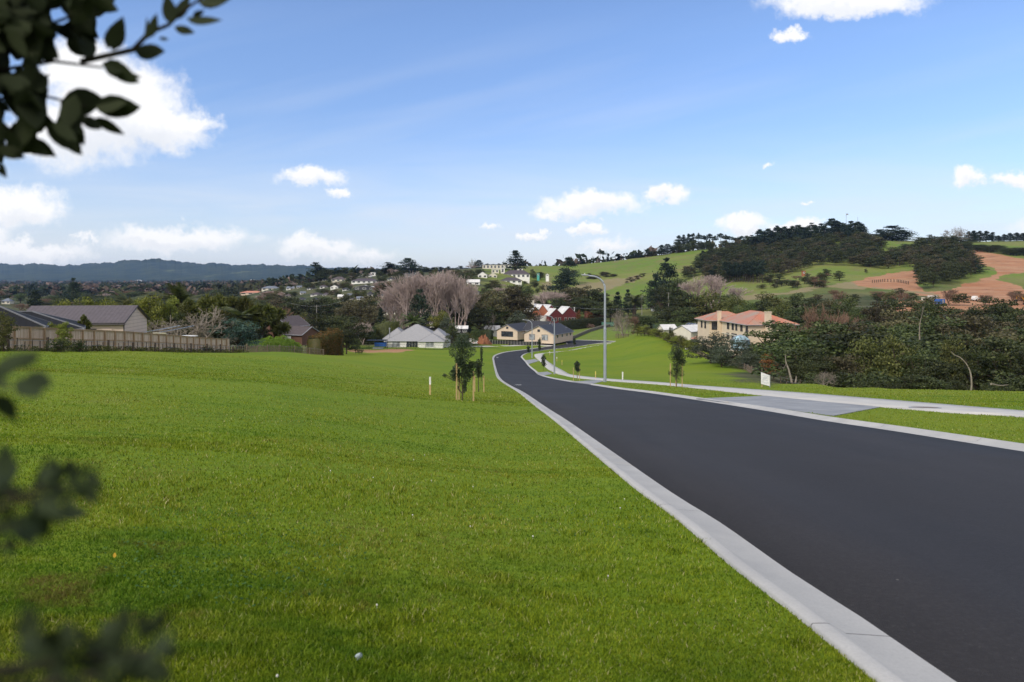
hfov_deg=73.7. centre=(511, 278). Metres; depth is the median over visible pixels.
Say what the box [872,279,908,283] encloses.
silt fence
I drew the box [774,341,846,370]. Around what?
evergreen tree
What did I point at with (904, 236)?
spreading pine tree
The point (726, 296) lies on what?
evergreen tree
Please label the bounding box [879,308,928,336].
bushy tree
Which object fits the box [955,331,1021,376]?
bushy tree
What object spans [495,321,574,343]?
cream house
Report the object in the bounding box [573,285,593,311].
bushy tree
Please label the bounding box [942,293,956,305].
bare tree
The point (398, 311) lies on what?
bare tree
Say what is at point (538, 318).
bare tree
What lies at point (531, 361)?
driveway
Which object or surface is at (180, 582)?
clover
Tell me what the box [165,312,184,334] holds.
evergreen tree
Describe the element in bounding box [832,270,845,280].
evergreen tree
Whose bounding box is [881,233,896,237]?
evergreen tree
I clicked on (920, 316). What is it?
evergreen tree
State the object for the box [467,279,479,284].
hillside house
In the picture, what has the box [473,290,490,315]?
bushy tree
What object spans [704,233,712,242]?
tall pine tree
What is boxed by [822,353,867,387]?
bushy tree
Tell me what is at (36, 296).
tall pine tree
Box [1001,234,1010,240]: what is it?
pine tree
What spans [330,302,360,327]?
bushy tree
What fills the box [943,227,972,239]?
bare tree
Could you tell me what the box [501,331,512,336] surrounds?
window
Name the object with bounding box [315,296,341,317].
evergreen tree
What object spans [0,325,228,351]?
paling fence
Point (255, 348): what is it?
batten fence
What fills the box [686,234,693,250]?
tall pine tree
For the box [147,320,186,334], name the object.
bare tree
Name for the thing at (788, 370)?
dead tree
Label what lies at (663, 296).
evergreen tree
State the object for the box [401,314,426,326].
palm tree
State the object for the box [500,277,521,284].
hillside house
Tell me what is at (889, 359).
bushy tree
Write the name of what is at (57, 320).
black roofed house
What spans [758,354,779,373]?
autumn tree
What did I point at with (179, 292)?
palm tree
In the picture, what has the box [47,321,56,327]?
garden shrub
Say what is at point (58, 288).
woodland
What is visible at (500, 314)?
evergreen tree
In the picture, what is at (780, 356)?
broadleaf tree
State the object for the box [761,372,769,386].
sign board
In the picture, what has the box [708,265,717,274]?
pine tree
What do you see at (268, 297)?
broadleaf tree
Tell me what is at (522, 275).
hillside house
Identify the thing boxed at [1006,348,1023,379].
evergreen tree
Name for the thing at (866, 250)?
bushy tree
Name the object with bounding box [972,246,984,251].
evergreen tree
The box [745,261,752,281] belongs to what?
tall pine tree
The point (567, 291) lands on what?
bushy tree
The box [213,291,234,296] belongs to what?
evergreen tree
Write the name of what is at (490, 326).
bare tree
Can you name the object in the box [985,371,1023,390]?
garden shrub
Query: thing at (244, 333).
blue cypress
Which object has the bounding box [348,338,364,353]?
garden shrub
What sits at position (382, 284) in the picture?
evergreen tree
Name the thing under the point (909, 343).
evergreen tree
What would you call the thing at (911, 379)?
garden shrub
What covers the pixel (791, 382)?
wire fence
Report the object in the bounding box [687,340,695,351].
garden shrub
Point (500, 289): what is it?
bare tree
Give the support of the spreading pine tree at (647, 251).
on the ground at (638, 356)
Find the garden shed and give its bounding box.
[484,325,499,336]
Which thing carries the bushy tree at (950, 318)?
on the ground at (638, 356)
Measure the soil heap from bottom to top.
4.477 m
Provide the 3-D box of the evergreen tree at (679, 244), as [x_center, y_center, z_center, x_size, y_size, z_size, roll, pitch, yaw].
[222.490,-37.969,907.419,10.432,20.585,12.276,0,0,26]
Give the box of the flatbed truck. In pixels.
[971,296,983,300]
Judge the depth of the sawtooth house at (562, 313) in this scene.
362.27 m
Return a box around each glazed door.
[529,334,534,339]
[542,335,547,339]
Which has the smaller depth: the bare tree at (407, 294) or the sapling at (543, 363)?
the sapling at (543, 363)
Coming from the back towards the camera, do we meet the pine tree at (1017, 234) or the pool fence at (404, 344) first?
the pine tree at (1017, 234)
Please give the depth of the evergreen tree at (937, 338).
104.36 m
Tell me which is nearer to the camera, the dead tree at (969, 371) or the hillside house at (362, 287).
the dead tree at (969, 371)
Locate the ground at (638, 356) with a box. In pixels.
[0,240,1023,681]
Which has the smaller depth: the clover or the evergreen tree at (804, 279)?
the clover
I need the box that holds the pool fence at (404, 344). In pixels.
[343,344,452,349]
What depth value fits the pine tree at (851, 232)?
815.00 m
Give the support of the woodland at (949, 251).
on the ground at (638, 356)
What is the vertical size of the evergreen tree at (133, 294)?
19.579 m
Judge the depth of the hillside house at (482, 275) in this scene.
589.23 m
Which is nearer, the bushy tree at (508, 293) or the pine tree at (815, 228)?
the bushy tree at (508, 293)
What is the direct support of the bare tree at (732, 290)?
on the ground at (638, 356)
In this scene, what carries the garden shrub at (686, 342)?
on the ground at (638, 356)
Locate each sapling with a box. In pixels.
[442,333,476,400]
[474,359,483,391]
[480,347,482,380]
[538,338,541,350]
[541,355,546,370]
[573,361,580,380]
[668,343,685,386]
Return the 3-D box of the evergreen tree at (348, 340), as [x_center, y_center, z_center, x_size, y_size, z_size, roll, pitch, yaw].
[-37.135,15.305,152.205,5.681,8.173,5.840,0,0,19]
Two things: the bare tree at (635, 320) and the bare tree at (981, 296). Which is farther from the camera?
the bare tree at (981, 296)
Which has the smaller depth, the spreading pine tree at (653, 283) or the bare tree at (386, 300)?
the bare tree at (386, 300)
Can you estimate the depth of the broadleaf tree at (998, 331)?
135.42 m
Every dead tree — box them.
[780,355,792,381]
[951,351,972,389]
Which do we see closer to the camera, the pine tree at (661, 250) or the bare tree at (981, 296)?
the bare tree at (981, 296)
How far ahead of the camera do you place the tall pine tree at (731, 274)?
599.34 m
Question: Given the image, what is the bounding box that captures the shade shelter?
[367,340,387,347]
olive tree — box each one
[439,313,452,333]
[504,310,528,323]
[685,331,733,362]
[704,336,752,362]
[706,345,735,366]
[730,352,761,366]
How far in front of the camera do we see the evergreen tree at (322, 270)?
893.51 m
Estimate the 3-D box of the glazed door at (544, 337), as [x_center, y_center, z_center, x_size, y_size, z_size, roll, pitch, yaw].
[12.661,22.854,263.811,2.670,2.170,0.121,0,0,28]
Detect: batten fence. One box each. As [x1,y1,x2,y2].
[6,337,233,352]
[229,344,323,354]
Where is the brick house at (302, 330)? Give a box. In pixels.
[267,315,318,344]
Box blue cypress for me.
[207,316,265,350]
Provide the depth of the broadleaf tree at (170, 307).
124.75 m
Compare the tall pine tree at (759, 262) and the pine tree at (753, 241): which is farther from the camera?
the pine tree at (753, 241)
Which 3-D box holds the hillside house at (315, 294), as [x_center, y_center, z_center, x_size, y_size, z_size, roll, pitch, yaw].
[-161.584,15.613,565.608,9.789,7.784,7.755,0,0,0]
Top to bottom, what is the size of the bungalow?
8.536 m
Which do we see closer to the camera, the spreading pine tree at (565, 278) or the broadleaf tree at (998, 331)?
the broadleaf tree at (998, 331)
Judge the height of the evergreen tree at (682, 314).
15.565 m
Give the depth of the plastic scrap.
3.28 m
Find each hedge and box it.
[245,335,302,352]
[306,328,343,354]
[354,324,375,343]
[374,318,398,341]
[477,329,492,338]
[558,317,603,329]
[584,311,602,318]
[652,322,686,328]
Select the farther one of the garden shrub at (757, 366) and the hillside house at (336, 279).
the hillside house at (336, 279)
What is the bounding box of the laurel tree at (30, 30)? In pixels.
[0,0,228,177]
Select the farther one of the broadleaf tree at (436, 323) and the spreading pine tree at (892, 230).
the spreading pine tree at (892, 230)
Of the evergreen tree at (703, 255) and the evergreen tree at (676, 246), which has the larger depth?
the evergreen tree at (676, 246)
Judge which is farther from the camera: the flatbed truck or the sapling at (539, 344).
the flatbed truck
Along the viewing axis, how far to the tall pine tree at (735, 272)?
596.71 m
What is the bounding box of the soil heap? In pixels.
[478,333,492,344]
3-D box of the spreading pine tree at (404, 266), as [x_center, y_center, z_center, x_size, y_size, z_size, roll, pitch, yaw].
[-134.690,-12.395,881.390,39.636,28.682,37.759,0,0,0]
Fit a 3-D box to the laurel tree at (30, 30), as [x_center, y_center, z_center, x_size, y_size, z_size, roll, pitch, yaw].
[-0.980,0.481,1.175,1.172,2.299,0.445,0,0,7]
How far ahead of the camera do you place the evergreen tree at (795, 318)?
228.58 m
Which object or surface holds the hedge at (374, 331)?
on the ground at (638, 356)
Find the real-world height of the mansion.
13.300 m
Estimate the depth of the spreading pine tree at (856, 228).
815.77 m
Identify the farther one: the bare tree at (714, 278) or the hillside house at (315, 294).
the hillside house at (315, 294)
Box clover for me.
[91,411,652,606]
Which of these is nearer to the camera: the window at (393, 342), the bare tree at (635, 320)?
the window at (393, 342)
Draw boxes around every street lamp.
[545,315,554,373]
[581,273,606,381]
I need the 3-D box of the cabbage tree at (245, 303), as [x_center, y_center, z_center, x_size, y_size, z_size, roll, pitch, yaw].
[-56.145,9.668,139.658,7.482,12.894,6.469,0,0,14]
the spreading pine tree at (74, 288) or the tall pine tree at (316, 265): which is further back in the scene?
the tall pine tree at (316, 265)
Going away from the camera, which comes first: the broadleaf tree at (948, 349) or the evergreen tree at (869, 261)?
the broadleaf tree at (948, 349)
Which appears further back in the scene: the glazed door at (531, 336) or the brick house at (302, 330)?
the glazed door at (531, 336)
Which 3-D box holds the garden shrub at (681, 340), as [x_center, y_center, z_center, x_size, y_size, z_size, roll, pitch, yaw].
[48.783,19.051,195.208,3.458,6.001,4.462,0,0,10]
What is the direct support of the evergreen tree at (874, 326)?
on the ground at (638, 356)
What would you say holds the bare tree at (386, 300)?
on the ground at (638, 356)
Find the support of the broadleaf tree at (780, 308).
on the ground at (638, 356)
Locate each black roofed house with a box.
[0,306,50,326]
[19,311,85,328]
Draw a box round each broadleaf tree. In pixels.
[12,293,26,302]
[50,298,70,305]
[67,295,89,304]
[81,297,103,304]
[99,297,119,304]
[110,297,134,304]
[126,296,155,328]
[137,293,169,333]
[152,295,185,330]
[172,300,195,334]
[264,295,275,300]
[295,311,311,320]
[426,310,453,330]
[479,288,493,297]
[638,315,664,327]
[688,289,733,322]
[720,294,748,312]
[734,301,756,313]
[750,335,854,383]
[754,291,792,316]
[763,301,791,317]
[794,362,828,382]
[826,294,859,321]
[839,334,894,382]
[849,306,868,323]
[873,325,928,342]
[873,331,925,388]
[899,301,956,318]
[937,335,976,386]
[970,326,1023,341]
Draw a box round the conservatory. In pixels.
[731,334,749,349]
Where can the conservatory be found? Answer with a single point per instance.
(741, 336)
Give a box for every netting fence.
[628,330,713,360]
[722,360,751,372]
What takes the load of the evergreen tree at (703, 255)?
on the ground at (638, 356)
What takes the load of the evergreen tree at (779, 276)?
on the ground at (638, 356)
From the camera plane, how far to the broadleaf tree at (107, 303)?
122.49 m
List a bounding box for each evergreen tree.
[43,295,58,302]
[80,294,98,301]
[118,291,143,297]
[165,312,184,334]
[176,316,201,336]
[198,316,227,337]
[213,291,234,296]
[213,313,239,344]
[239,326,267,347]
[253,329,274,339]
[276,296,310,315]
[296,298,329,326]
[305,311,333,332]
[315,269,327,280]
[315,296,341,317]
[320,316,354,337]
[331,315,369,348]
[335,294,353,309]
[343,329,358,353]
[376,283,392,293]
[449,307,475,325]
[454,314,478,325]
[463,307,492,329]
[486,306,509,327]
[530,280,539,286]
[550,297,565,309]
[568,297,587,311]
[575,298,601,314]
[580,288,609,307]
[589,305,609,317]
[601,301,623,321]
[627,314,653,325]
[649,284,672,308]
[655,305,683,322]
[659,296,695,322]
[663,278,692,300]
[668,306,699,323]
[672,242,678,252]
[673,293,707,322]
[676,242,682,252]
[700,253,709,258]
[714,294,742,311]
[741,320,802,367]
[743,299,772,311]
[773,274,784,280]
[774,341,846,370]
[777,280,786,285]
[779,319,857,363]
[781,305,813,327]
[781,346,833,383]
[781,360,809,381]
[782,292,805,315]
[787,280,796,287]
[793,353,847,383]
[798,298,826,311]
[799,277,810,283]
[799,309,826,327]
[801,254,814,266]
[803,328,907,381]
[815,272,828,277]
[822,269,831,276]
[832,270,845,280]
[846,321,905,346]
[850,320,879,344]
[861,257,875,266]
[868,247,882,253]
[868,299,909,320]
[871,292,884,302]
[877,240,889,247]
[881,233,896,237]
[881,338,952,377]
[887,251,899,264]
[889,314,975,354]
[891,251,908,265]
[895,347,954,387]
[900,331,981,380]
[901,310,943,335]
[906,359,970,389]
[920,301,953,315]
[929,274,940,286]
[931,337,1013,379]
[943,309,962,314]
[950,343,1006,390]
[962,311,993,321]
[966,335,1023,390]
[967,296,1018,320]
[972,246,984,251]
[978,315,1023,334]
[985,246,996,252]
[986,306,1023,329]
[990,326,1023,344]
[1004,247,1017,254]
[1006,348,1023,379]
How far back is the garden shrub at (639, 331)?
259.73 m
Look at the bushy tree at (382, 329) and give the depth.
241.74 m
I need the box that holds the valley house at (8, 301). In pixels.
[2,298,13,303]
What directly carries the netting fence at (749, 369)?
on the ground at (638, 356)
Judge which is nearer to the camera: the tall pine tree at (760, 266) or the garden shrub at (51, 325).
the garden shrub at (51, 325)
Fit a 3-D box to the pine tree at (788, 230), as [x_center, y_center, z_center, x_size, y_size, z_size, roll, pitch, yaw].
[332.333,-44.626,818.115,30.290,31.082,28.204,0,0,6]
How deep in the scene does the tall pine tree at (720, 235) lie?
902.92 m
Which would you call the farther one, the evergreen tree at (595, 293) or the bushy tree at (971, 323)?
the evergreen tree at (595, 293)
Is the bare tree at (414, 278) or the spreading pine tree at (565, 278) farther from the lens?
the spreading pine tree at (565, 278)
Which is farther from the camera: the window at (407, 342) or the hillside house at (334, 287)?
the hillside house at (334, 287)
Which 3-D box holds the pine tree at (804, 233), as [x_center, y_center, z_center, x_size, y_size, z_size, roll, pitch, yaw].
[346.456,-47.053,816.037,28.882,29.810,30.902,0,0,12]
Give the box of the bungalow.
[382,324,451,347]
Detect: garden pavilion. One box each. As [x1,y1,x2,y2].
[455,326,461,334]
[462,326,468,332]
[656,324,676,336]
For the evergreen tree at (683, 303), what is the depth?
289.38 m
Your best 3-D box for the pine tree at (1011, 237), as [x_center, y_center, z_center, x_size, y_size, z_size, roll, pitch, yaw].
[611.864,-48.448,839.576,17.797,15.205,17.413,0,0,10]
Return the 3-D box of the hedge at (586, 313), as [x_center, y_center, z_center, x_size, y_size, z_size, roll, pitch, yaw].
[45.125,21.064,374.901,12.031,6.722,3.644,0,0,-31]
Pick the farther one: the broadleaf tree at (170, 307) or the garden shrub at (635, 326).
the garden shrub at (635, 326)
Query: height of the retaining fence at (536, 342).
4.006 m
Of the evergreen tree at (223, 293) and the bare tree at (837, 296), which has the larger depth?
the evergreen tree at (223, 293)
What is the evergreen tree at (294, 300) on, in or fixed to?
on the ground at (638, 356)
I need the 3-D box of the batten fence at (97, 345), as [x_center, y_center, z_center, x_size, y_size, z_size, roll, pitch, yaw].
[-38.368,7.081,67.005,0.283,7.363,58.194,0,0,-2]
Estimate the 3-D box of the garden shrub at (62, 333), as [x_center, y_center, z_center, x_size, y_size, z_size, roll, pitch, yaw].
[-37.466,5.439,56.902,1.408,3.894,1.450,0,0,21]
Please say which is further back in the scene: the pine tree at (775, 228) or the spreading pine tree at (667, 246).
the spreading pine tree at (667, 246)
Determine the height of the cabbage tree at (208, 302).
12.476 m
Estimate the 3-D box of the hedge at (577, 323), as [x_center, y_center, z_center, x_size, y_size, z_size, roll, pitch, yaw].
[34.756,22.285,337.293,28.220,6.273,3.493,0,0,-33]
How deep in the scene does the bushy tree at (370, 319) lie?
279.33 m
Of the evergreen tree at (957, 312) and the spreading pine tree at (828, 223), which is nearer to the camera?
the evergreen tree at (957, 312)
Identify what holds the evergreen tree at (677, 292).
on the ground at (638, 356)
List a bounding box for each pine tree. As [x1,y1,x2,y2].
[24,290,44,306]
[58,278,87,302]
[306,262,326,281]
[374,308,385,325]
[379,262,397,272]
[394,258,421,272]
[402,289,435,325]
[472,260,482,267]
[503,250,527,269]
[537,273,578,301]
[555,257,580,279]
[612,292,626,314]
[620,289,631,314]
[641,248,652,256]
[644,257,684,304]
[645,273,663,309]
[654,245,668,254]
[663,244,672,253]
[673,235,683,243]
[681,234,686,251]
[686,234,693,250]
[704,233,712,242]
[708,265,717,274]
[716,233,724,239]
[726,265,735,281]
[730,262,739,281]
[732,263,741,281]
[743,264,752,281]
[745,235,753,243]
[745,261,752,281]
[746,237,762,247]
[748,260,755,281]
[753,264,758,282]
[754,229,762,241]
[754,231,776,247]
[754,260,763,282]
[757,260,769,282]
[764,230,779,244]
[771,227,787,241]
[773,225,783,235]
[780,228,796,241]
[787,228,804,238]
[792,227,811,238]
[805,229,813,238]
[806,222,813,230]
[809,225,822,236]
[819,225,832,235]
[822,218,835,231]
[829,220,844,234]
[833,223,850,239]
[843,225,853,236]
[849,222,864,238]
[858,224,870,239]
[873,225,917,240]
[873,229,891,239]
[894,231,914,240]
[963,231,976,240]
[971,230,978,239]
[972,261,987,272]
[976,231,986,241]
[981,231,995,241]
[989,232,998,240]
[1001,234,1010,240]
[1005,233,1019,241]
[1013,232,1023,240]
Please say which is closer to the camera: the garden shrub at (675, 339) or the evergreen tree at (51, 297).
the garden shrub at (675, 339)
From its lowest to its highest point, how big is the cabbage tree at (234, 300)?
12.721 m
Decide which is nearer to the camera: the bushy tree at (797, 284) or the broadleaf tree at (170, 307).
the broadleaf tree at (170, 307)
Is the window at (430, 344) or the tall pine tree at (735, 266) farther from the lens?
the tall pine tree at (735, 266)
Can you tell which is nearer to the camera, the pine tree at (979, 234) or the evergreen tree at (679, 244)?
the pine tree at (979, 234)
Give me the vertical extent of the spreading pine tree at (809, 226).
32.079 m
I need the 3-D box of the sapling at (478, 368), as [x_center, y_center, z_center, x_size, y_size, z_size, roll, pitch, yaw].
[-1.850,5.488,38.010,0.638,2.069,0.549,0,0,0]
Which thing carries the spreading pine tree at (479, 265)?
on the ground at (638, 356)
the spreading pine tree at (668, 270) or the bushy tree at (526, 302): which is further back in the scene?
the spreading pine tree at (668, 270)
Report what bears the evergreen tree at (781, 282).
on the ground at (638, 356)
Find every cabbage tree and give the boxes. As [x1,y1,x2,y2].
[77,314,92,328]
[178,297,203,324]
[196,292,228,317]
[211,309,234,326]
[225,294,241,351]
[226,294,255,322]
[249,302,277,337]
[266,306,292,336]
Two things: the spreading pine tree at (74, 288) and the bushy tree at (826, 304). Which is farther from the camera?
the spreading pine tree at (74, 288)
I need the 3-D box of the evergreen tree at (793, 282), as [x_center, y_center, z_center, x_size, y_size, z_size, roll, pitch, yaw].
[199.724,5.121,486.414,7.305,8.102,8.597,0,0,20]
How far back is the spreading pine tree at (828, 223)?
843.83 m
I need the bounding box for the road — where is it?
[494,340,1023,681]
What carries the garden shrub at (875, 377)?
on the ground at (638, 356)
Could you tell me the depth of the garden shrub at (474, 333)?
244.44 m
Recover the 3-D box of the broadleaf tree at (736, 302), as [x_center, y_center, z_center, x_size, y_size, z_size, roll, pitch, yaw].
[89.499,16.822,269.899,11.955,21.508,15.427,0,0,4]
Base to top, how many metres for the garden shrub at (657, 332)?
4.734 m
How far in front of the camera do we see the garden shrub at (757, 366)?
121.91 m
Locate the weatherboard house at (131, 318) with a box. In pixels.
[26,305,149,332]
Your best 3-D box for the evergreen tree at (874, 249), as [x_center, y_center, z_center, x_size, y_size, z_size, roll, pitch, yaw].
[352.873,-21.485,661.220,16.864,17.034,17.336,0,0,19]
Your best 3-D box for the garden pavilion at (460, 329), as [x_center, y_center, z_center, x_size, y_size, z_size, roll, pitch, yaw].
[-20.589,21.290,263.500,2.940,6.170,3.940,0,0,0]
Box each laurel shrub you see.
[0,351,106,564]
[0,602,182,681]
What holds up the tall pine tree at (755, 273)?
on the ground at (638, 356)
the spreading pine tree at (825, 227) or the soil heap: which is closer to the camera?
the soil heap
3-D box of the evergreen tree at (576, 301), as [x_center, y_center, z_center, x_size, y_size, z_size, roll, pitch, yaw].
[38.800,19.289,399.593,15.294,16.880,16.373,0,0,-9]
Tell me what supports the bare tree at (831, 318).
on the ground at (638, 356)
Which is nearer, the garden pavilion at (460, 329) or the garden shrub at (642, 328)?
the garden shrub at (642, 328)
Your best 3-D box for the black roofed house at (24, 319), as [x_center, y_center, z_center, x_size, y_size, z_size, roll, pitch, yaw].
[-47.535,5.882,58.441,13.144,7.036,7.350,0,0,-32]
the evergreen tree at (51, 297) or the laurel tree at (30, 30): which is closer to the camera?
the laurel tree at (30, 30)
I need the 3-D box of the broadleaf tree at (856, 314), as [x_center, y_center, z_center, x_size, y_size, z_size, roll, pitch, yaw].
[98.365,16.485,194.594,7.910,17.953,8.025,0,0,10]
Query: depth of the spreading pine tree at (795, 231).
814.16 m
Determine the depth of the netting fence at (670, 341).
191.70 m
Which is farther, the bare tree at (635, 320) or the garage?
the bare tree at (635, 320)
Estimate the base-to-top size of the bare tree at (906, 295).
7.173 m
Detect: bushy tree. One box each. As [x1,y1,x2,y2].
[266,292,277,298]
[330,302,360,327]
[334,295,380,325]
[362,306,388,325]
[456,300,486,319]
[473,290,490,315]
[484,289,514,324]
[489,284,521,322]
[504,287,533,323]
[518,297,539,321]
[558,286,577,304]
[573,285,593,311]
[781,259,794,272]
[793,281,801,287]
[816,298,843,321]
[819,321,876,354]
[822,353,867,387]
[856,306,892,324]
[857,338,923,384]
[862,246,874,251]
[868,302,890,322]
[870,321,899,341]
[871,236,881,243]
[878,259,896,267]
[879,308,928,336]
[903,296,934,312]
[920,247,932,254]
[929,315,966,332]
[930,323,975,350]
[945,312,1017,363]
[952,315,1015,335]
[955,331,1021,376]
[961,248,974,258]
[963,257,977,271]
[977,262,990,269]
[995,315,1023,334]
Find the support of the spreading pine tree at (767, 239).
on the ground at (638, 356)
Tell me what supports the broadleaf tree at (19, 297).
on the ground at (638, 356)
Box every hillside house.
[240,291,259,295]
[262,286,278,291]
[310,292,321,296]
[330,285,338,289]
[331,277,344,282]
[351,278,377,283]
[353,285,373,290]
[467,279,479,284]
[478,272,486,277]
[483,265,503,268]
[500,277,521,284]
[504,270,529,282]
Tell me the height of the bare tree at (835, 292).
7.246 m
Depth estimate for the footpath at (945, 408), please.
31.53 m
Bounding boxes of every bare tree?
[11,304,28,310]
[147,306,236,344]
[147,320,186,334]
[266,306,292,328]
[354,322,373,343]
[373,299,414,326]
[376,288,399,321]
[379,273,440,325]
[379,282,424,328]
[383,270,465,324]
[390,278,438,326]
[420,270,474,317]
[432,274,478,329]
[432,290,467,325]
[450,285,481,325]
[481,314,495,333]
[490,288,505,292]
[530,291,553,303]
[530,314,547,320]
[540,289,559,303]
[550,292,572,305]
[609,310,630,335]
[628,316,638,333]
[677,275,723,308]
[689,275,734,306]
[727,287,753,305]
[790,304,852,344]
[814,372,838,386]
[824,314,862,325]
[826,289,846,300]
[831,294,847,303]
[889,291,913,301]
[941,289,958,294]
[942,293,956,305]
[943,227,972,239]
[978,294,994,304]
[1007,293,1021,302]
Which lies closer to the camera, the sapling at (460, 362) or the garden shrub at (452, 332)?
the sapling at (460, 362)
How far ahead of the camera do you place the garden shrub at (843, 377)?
67.86 m
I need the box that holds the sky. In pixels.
[0,0,1023,269]
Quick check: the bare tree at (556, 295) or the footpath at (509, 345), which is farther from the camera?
the bare tree at (556, 295)
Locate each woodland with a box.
[0,237,989,297]
[0,268,1021,321]
[680,231,985,285]
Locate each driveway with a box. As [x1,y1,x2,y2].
[526,359,537,363]
[537,372,551,374]
[572,380,602,384]
[696,396,878,415]
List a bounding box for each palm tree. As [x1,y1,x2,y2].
[100,288,154,308]
[143,282,204,308]
[206,303,277,351]
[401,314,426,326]
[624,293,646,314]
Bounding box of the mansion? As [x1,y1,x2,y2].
[694,310,799,348]
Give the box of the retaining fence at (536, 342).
[490,324,614,344]
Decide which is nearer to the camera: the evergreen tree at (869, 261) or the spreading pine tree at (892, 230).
the evergreen tree at (869, 261)
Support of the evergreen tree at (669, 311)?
on the ground at (638, 356)
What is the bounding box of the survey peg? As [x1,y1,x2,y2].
[429,377,430,394]
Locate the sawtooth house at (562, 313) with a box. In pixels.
[532,300,575,323]
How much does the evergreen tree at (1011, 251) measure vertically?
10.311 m
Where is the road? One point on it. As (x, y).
(913, 543)
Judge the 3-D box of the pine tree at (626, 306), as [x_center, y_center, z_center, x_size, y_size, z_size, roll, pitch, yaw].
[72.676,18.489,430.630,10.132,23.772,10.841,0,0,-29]
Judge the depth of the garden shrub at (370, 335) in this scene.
235.88 m
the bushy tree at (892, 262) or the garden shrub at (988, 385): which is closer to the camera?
the garden shrub at (988, 385)
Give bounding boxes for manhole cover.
[909,406,940,408]
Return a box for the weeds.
[0,344,248,352]
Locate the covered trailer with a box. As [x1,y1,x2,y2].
[144,325,197,336]
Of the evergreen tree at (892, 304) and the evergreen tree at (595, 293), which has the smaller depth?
the evergreen tree at (892, 304)
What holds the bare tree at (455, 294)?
on the ground at (638, 356)
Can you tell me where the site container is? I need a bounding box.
[934,299,944,303]
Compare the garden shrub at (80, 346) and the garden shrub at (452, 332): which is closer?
the garden shrub at (80, 346)
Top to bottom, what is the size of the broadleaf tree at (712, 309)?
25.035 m
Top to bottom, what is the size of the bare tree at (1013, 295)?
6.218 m
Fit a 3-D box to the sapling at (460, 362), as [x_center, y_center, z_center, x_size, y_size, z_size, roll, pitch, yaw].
[-2.124,3.660,27.491,1.401,2.954,0.963,0,0,0]
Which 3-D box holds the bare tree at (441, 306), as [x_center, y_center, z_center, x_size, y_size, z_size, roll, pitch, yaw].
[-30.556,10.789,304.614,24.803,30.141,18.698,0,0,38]
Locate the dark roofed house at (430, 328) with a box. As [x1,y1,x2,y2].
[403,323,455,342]
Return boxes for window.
[392,341,399,346]
[406,341,417,346]
[426,342,433,346]
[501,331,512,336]
[712,322,716,329]
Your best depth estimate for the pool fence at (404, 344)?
209.68 m
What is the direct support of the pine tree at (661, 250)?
on the ground at (638, 356)
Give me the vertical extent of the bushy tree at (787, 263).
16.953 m
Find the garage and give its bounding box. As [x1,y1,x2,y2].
[671,324,697,339]
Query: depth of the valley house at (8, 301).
734.38 m
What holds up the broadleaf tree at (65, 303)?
on the ground at (638, 356)
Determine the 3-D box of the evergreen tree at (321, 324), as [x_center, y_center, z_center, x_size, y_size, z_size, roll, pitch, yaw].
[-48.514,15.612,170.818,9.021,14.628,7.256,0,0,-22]
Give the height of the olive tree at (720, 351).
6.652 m
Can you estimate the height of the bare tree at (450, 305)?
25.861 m
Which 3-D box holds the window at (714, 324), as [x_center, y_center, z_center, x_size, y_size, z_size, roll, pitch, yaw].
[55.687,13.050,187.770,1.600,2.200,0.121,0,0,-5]
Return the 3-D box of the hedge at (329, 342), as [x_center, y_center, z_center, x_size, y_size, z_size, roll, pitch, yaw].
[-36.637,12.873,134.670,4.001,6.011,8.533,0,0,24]
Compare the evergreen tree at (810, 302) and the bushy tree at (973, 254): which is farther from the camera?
the bushy tree at (973, 254)
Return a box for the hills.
[0,258,423,281]
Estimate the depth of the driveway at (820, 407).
27.39 m
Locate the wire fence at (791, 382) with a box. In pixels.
[761,370,821,384]
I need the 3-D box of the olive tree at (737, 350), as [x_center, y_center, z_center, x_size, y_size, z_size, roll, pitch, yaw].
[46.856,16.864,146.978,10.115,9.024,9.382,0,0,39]
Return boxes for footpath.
[472,344,553,346]
[534,343,1023,416]
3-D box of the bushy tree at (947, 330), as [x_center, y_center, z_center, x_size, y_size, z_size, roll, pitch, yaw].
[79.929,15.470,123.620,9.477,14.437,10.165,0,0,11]
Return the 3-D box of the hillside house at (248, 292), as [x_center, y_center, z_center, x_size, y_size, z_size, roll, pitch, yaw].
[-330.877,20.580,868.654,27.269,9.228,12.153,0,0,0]
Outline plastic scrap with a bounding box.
[355,652,362,658]
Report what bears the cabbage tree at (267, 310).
on the ground at (638, 356)
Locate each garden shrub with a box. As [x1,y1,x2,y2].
[0,311,20,351]
[43,338,77,351]
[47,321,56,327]
[53,320,74,348]
[70,339,91,351]
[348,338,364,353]
[356,325,376,343]
[445,324,460,345]
[457,332,474,341]
[471,326,480,341]
[631,324,640,335]
[635,326,643,333]
[639,324,648,335]
[643,326,653,335]
[652,303,662,315]
[653,329,664,335]
[664,332,678,342]
[668,335,677,346]
[673,335,682,344]
[676,335,686,348]
[684,339,693,350]
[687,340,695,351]
[753,360,767,371]
[800,372,827,384]
[816,378,846,387]
[825,371,861,387]
[841,367,893,387]
[846,379,879,387]
[871,375,906,387]
[875,381,904,388]
[897,373,933,388]
[905,375,952,389]
[945,380,974,390]
[979,381,999,390]
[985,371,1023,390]
[1004,375,1023,390]
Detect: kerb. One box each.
[492,346,955,681]
[521,342,1023,450]
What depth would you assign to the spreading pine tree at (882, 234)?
845.58 m
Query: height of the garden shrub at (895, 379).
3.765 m
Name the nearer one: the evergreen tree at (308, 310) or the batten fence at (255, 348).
the batten fence at (255, 348)

